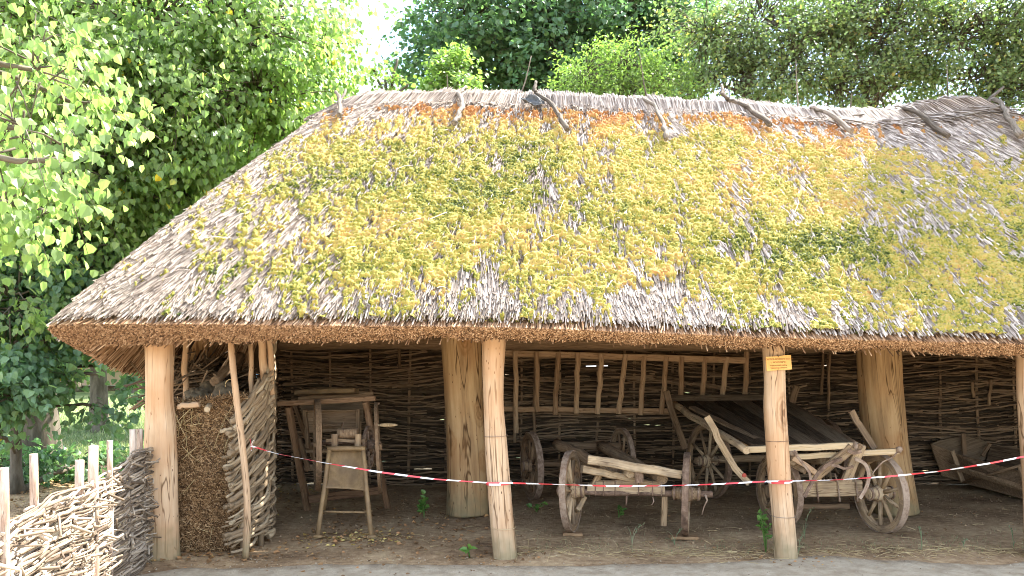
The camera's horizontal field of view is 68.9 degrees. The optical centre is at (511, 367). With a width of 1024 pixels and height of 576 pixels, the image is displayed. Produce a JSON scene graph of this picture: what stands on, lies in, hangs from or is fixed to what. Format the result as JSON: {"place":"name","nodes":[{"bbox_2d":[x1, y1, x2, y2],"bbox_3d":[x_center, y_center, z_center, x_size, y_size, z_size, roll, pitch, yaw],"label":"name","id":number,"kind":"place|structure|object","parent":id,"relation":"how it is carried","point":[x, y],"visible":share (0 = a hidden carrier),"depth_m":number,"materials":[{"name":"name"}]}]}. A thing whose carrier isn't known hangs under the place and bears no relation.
{"place":"outdoors","nodes":[
{"label":"outdoors","id":0,"kind":"place"},
{"bbox_2d":[0,390,519,464],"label":"lawn","id":1,"kind":"structure","parent":0,"point":[78,395],"depth_m":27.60,"materials":[{"name":"plant"}]},
{"bbox_2d":[55,360,109,432],"bbox_3d":[-9.979,-0.909,17.631,5.171,5.026,5.194,0,0,-14],"label":"roadside tree","id":2,"kind":"object","parent":1,"relation":"on","point":[98,387],"visible":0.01,"depth_m":16.84,"materials":[{"name":"grey plant"}]},
{"bbox_2d":[630,0,895,106],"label":"orchard tree","id":3,"kind":"object","parent":1,"relation":"on","point":[732,59],"visible":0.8,"depth_m":12.15,"materials":[{"name":"green plant"}]},
{"bbox_2d":[767,0,988,108],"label":"orchard tree","id":4,"kind":"object","parent":1,"relation":"on","point":[871,79],"visible":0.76,"depth_m":12.19,"materials":[{"name":"green plant"}]},
{"bbox_2d":[0,0,1023,366],"label":"sky","id":5,"kind":"structure","parent":0,"point":[370,30],"materials":[{"name":"white"}]},
{"bbox_2d":[9,374,1023,574],"bbox_3d":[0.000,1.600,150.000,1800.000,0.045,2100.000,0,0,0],"label":"ground","id":6,"kind":"structure","parent":0,"point":[931,506],"depth_m":7.33,"materials":[{"name":"brown soil"}]},
{"bbox_2d":[0,429,161,575],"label":"wattle fence","id":7,"kind":"object","parent":6,"relation":"on","point":[116,502],"visible":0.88,"depth_m":4.58,"materials":[{"name":"brown wood"}]},
{"bbox_2d":[58,366,112,391],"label":"tree","id":8,"kind":"object","parent":6,"relation":"on","point":[80,384],"depth_m":45.65,"materials":[{"name":"green plant"}]},
{"bbox_2d":[0,2,171,291],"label":"linden branch tree","id":9,"kind":"object","parent":6,"relation":"on","point":[16,226],"visible":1,"depth_m":5.31,"materials":[{"name":"green plant"}]},
{"bbox_2d":[60,368,127,389],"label":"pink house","id":10,"kind":"structure","parent":6,"relation":"on","point":[110,377],"depth_m":48.00,"materials":[{"name":"pink paint"}]},
{"bbox_2d":[0,189,194,493],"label":"shade linden","id":11,"kind":"object","parent":6,"relation":"on","point":[27,379],"visible":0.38,"depth_m":9.20,"materials":[{"name":"green plant"}]},
{"bbox_2d":[0,0,320,367],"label":"background tree","id":12,"kind":"object","parent":6,"relation":"on","point":[169,4],"depth_m":16.84,"materials":[{"name":"green plant"}]},
{"bbox_2d":[0,0,380,475],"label":"linden tree","id":13,"kind":"object","parent":6,"relation":"on","point":[216,73],"visible":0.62,"depth_m":9.22,"materials":[{"name":"green plant"}]},
{"bbox_2d":[174,390,276,552],"bbox_3d":[-2.694,0.918,6.940,0.784,1.445,1.097,0,0,0],"label":"straw stack","id":14,"kind":"object","parent":6,"relation":"on","point":[203,442],"visible":0.65,"depth_m":6.51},
{"bbox_2d":[176,401,199,409],"bbox_3d":[-2.780,0.321,6.416,0.191,0.070,0.066,0,0,-23],"label":"cut log","id":15,"kind":"object","parent":14,"relation":"on","point":[181,405],"visible":1,"depth_m":6.40,"materials":[{"name":"brown wood"}]},
{"bbox_2d":[184,387,210,399],"bbox_3d":[-2.936,0.266,7.014,0.249,0.170,0.275,0,0,43],"label":"sack","id":16,"kind":"object","parent":14,"relation":"on","point":[197,392],"visible":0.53,"depth_m":6.92,"materials":[{"name":"grey fabric"}]},
{"bbox_2d":[124,341,282,410],"bbox_3d":[-3.222,0.160,7.605,1.604,0.951,1.740,0,0,0],"label":"brushwood","id":17,"kind":"object","parent":14,"relation":"on","point":[205,368],"visible":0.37,"depth_m":7.28,"materials":[{"name":"brown wood"}]},
{"bbox_2d":[198,381,214,393],"bbox_3d":[-2.892,0.201,7.202,0.258,0.204,0.262,0,0,-29],"label":"sack","id":18,"kind":"object","parent":14,"relation":"on","point":[208,386],"visible":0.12,"depth_m":7.10,"materials":[{"name":"grey fabric"}]},
{"bbox_2d":[204,403,211,411],"bbox_3d":[-2.728,0.302,6.831,0.064,0.152,0.983,0,0,-16],"label":"cut log","id":19,"kind":"object","parent":14,"relation":"on","point":[208,407],"visible":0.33,"depth_m":6.37,"materials":[{"name":"beige wood"}]},
{"bbox_2d":[212,381,240,396],"bbox_3d":[-2.660,0.223,6.951,0.226,0.212,0.288,0,0,0],"label":"sack","id":20,"kind":"object","parent":14,"relation":"on","point":[221,387],"visible":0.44,"depth_m":6.87,"materials":[{"name":"grey fabric"}]},
{"bbox_2d":[209,352,244,385],"bbox_3d":[-2.769,0.004,7.300,0.112,0.335,0.626,0,0,4],"label":"cut log","id":21,"kind":"object","parent":14,"relation":"on","point":[222,373],"visible":0.73,"depth_m":7.16,"materials":[{"name":"brown wood"}]},
{"bbox_2d":[277,388,396,510],"bbox_3d":[-1.856,0.914,8.134,1.410,1.380,1.980,0,0,0],"label":"winnowing machine","id":22,"kind":"object","parent":6,"relation":"on","point":[325,410],"visible":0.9,"depth_m":8.14,"materials":[{"name":"brown wood"}]},
{"bbox_2d":[312,422,375,537],"bbox_3d":[-1.640,1.063,7.375,0.596,1.065,0.921,0,0,-10],"label":"straw cutter","id":23,"kind":"object","parent":6,"relation":"on","point":[338,477],"visible":0.98,"depth_m":7.16,"materials":[{"name":"beige paint"}]},
{"bbox_2d":[360,58,415,92],"bbox_3d":[-1.985,-1.604,11.504,0.791,6.408,0.752,0,0,-45],"label":"young tree","id":24,"kind":"object","parent":6,"relation":"on","point":[381,84],"visible":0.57,"depth_m":11.48,"materials":[{"name":"green plant"}]},
{"bbox_2d":[417,490,429,516],"bbox_3d":[-0.953,1.460,7.968,0.152,0.297,0.176,0,0,0],"label":"seedling","id":25,"kind":"object","parent":6,"relation":"on","point":[421,506],"visible":1,"depth_m":7.98,"materials":[{"name":"green plant"}]},
{"bbox_2d":[405,37,495,91],"bbox_3d":[-0.975,-1.701,11.429,1.474,6.602,1.449,0,0,0],"label":"young tree","id":26,"kind":"object","parent":6,"relation":"on","point":[457,76],"visible":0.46,"depth_m":11.18,"materials":[{"name":"green plant"}]},
{"bbox_2d":[459,544,477,557],"bbox_3d":[-0.371,1.529,6.261,0.134,0.138,0.124,0,0,45],"label":"seedling","id":27,"kind":"object","parent":6,"relation":"on","point":[464,549],"visible":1,"depth_m":6.24,"materials":[{"name":"green plant"}]},
{"bbox_2d":[10,478,1019,575],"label":"fallen leaves","id":28,"kind":"object","parent":6,"relation":"on","point":[351,536],"visible":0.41,"depth_m":6.96,"materials":[{"name":"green plant"}]},
{"bbox_2d":[46,52,1023,561],"label":"thatched shed","id":29,"kind":"structure","parent":6,"relation":"on","point":[418,262],"depth_m":6.72,"materials":[{"name":"plant"}]},
{"bbox_2d":[521,94,544,105],"bbox_3d":[0.219,-2.855,7.953,0.260,0.147,0.157,0,0,0],"label":"cloth scrap","id":30,"kind":"object","parent":29,"relation":"on","point":[533,100],"visible":1,"depth_m":7.96,"materials":[{"name":"grey fabric"}]},
{"bbox_2d":[504,350,748,432],"bbox_3d":[1.514,0.314,10.015,3.318,1.114,0.130,0,0,0],"label":"wooden rack","id":31,"kind":"object","parent":29,"relation":"on","point":[515,409],"visible":0.93,"depth_m":9.97,"materials":[{"name":"brown wood"}]},
{"bbox_2d":[250,440,1023,486],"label":"barrier tape","id":32,"kind":"object","parent":29,"relation":"attached to","point":[511,482],"visible":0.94,"depth_m":6.18,"materials":[{"name":"plastic"}]},
{"bbox_2d":[765,355,792,370],"bbox_3d":[2.208,-0.041,6.186,0.242,0.134,0.013,0,0,0],"label":"plaque","id":33,"kind":"object","parent":29,"relation":"attached to","point":[782,362],"visible":1,"depth_m":6.18,"materials":[{"name":"yellow paper"}]},
{"bbox_2d":[526,501,547,511],"bbox_3d":[0.279,1.529,8.244,0.247,0.121,0.137,0,0,0],"label":"seedling","id":34,"kind":"object","parent":6,"relation":"on","point":[529,505],"visible":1,"depth_m":8.23,"materials":[{"name":"green plant"}]},
{"bbox_2d":[371,0,756,99],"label":"oak tree","id":35,"kind":"object","parent":6,"relation":"on","point":[511,37],"visible":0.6,"depth_m":14.65,"materials":[{"name":"green plant"}]},
{"bbox_2d":[562,531,582,536],"bbox_3d":[0.578,1.586,7.149,0.189,0.037,0.104,0,0,0],"label":"wheel chock","id":36,"kind":"object","parent":6,"relation":"on","point":[576,534],"visible":0.95,"depth_m":7.10,"materials":[{"name":"brown wood"}]},
{"bbox_2d":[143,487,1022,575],"bbox_3d":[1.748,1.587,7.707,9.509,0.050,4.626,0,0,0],"label":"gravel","id":37,"kind":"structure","parent":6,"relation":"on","point":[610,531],"depth_m":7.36,"materials":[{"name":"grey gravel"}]},
{"bbox_2d":[520,428,712,535],"bbox_3d":[0.964,1.175,8.132,1.473,0.852,3.090,0,0,-9],"label":"cart chassis","id":38,"kind":"object","parent":6,"relation":"on","point":[619,466],"visible":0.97,"depth_m":7.12,"materials":[{"name":"brown wood"}]},
{"bbox_2d":[616,505,626,517],"bbox_3d":[1.164,1.533,7.973,0.108,0.125,0.135,0,0,32],"label":"seedling","id":39,"kind":"object","parent":6,"relation":"on","point":[621,509],"visible":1,"depth_m":7.97,"materials":[{"name":"green plant"}]},
{"bbox_2d":[531,17,718,99],"bbox_3d":[1.799,-1.934,11.920,3.033,7.069,1.757,0,0,0],"label":"young tree","id":40,"kind":"object","parent":6,"relation":"on","point":[601,83],"visible":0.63,"depth_m":11.66,"materials":[{"name":"green plant"}]},
{"bbox_2d":[627,522,644,543],"bbox_3d":[1.111,1.498,6.687,0.160,0.230,0.006,0,0,0],"label":"grass tuft","id":41,"kind":"object","parent":6,"relation":"on","point":[633,533],"visible":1,"depth_m":6.68,"materials":[{"name":"green plant"}]},
{"bbox_2d":[305,502,1023,563],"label":"straw litter","id":42,"kind":"object","parent":6,"relation":"on","point":[823,550],"visible":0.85,"depth_m":6.47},
{"bbox_2d":[669,534,698,539],"bbox_3d":[1.611,1.587,7.002,0.266,0.033,0.104,0,0,0],"label":"wheel chock","id":43,"kind":"object","parent":6,"relation":"on","point":[684,537],"visible":0.91,"depth_m":6.96,"materials":[{"name":"brown wood"}]},
{"bbox_2d":[755,509,772,552],"bbox_3d":[2.167,1.399,6.439,0.138,0.391,0.165,0,0,0],"label":"sapling","id":44,"kind":"object","parent":6,"relation":"on","point":[764,524],"visible":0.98,"depth_m":6.43,"materials":[{"name":"green plant"}]},
{"bbox_2d":[663,385,909,533],"bbox_3d":[3.043,0.909,8.413,2.334,1.381,3.296,0,0,0],"label":"flatbed cart","id":45,"kind":"object","parent":6,"relation":"on","point":[740,417],"visible":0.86,"depth_m":7.36,"materials":[{"name":"brown wood"}]},
{"bbox_2d":[798,531,804,554],"bbox_3d":[2.484,1.500,6.400,0.066,0.200,0.006,0,0,0],"label":"grass tuft","id":46,"kind":"object","parent":6,"relation":"on","point":[799,542],"visible":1,"depth_m":6.40,"materials":[{"name":"green plant"}]},
{"bbox_2d":[801,507,814,538],"bbox_3d":[2.744,1.445,6.957,0.164,0.305,0.006,0,0,0],"label":"grass tuft","id":47,"kind":"object","parent":6,"relation":"on","point":[805,523],"visible":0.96,"depth_m":6.96,"materials":[{"name":"green plant"}]},
{"bbox_2d":[918,526,921,549],"bbox_3d":[3.551,1.480,6.493,0.043,0.213,0.006,0,0,0],"label":"grass tuft","id":48,"kind":"object","parent":6,"relation":"on","point":[919,527],"visible":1,"depth_m":6.49,"materials":[{"name":"green plant"}]},
{"bbox_2d":[867,0,1023,116],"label":"orchard tree","id":49,"kind":"object","parent":6,"relation":"on","point":[997,30],"visible":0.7,"depth_m":11.73,"materials":[{"name":"green plant"}]},
{"bbox_2d":[930,433,1022,498],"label":"wooden sledge","id":50,"kind":"object","parent":6,"relation":"on","point":[1004,477],"visible":0.93,"depth_m":9.89,"materials":[{"name":"brown wood"}]},
{"bbox_2d":[136,555,1023,575],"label":"path","id":51,"kind":"structure","parent":0,"point":[828,568],"depth_m":5.87,"materials":[{"name":"grey gravel"}]},
{"bbox_2d":[536,523,1023,552],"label":"sparse grass","id":52,"kind":"structure","parent":0,"point":[798,541],"depth_m":6.72,"materials":[{"name":"plant"}]}
]}

